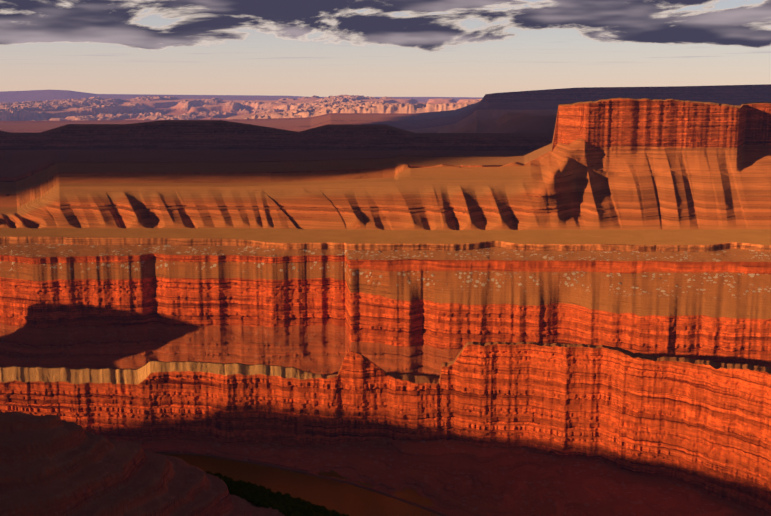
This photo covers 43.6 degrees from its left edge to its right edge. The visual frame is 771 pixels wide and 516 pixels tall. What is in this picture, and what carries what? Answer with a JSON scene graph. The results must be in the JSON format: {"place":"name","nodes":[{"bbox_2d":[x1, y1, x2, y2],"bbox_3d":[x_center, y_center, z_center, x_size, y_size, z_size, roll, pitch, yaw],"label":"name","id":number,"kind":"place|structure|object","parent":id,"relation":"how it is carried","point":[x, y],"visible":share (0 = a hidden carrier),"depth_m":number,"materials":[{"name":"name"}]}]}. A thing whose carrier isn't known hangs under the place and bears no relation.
{"place":"outdoors","nodes":[
{"label":"outdoors","id":0,"kind":"place"},
{"bbox_2d":[159,453,439,515],"bbox_3d":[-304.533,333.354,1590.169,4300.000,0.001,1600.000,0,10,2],"label":"river water","id":1,"kind":"structure","parent":0,"point":[344,498],"depth_m":1472.60,"materials":[{"name":"brown liquid"}]},
{"bbox_2d":[0,84,770,515],"bbox_3d":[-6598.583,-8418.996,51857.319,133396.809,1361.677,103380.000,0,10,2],"label":"canyon terrain","id":2,"kind":"structure","parent":0,"point":[544,302],"depth_m":2073.22,"materials":[{"name":"orange stone"}]},
{"bbox_2d":[206,471,348,515],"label":"riparian thicket","id":3,"kind":"object","parent":2,"relation":"on","point":[287,504],"visible":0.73,"depth_m":1417.41,"materials":[{"name":"green plant"}]},
{"bbox_2d":[0,0,770,51],"bbox_3d":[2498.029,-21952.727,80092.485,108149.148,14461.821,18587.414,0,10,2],"label":"cloud","id":4,"kind":"structure","parent":0,"point":[207,23],"depth_m":87585.98,"materials":[{"name":"grey"}]},
{"bbox_2d":[0,0,770,96],"label":"sky","id":5,"kind":"structure","parent":0,"point":[262,63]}
]}

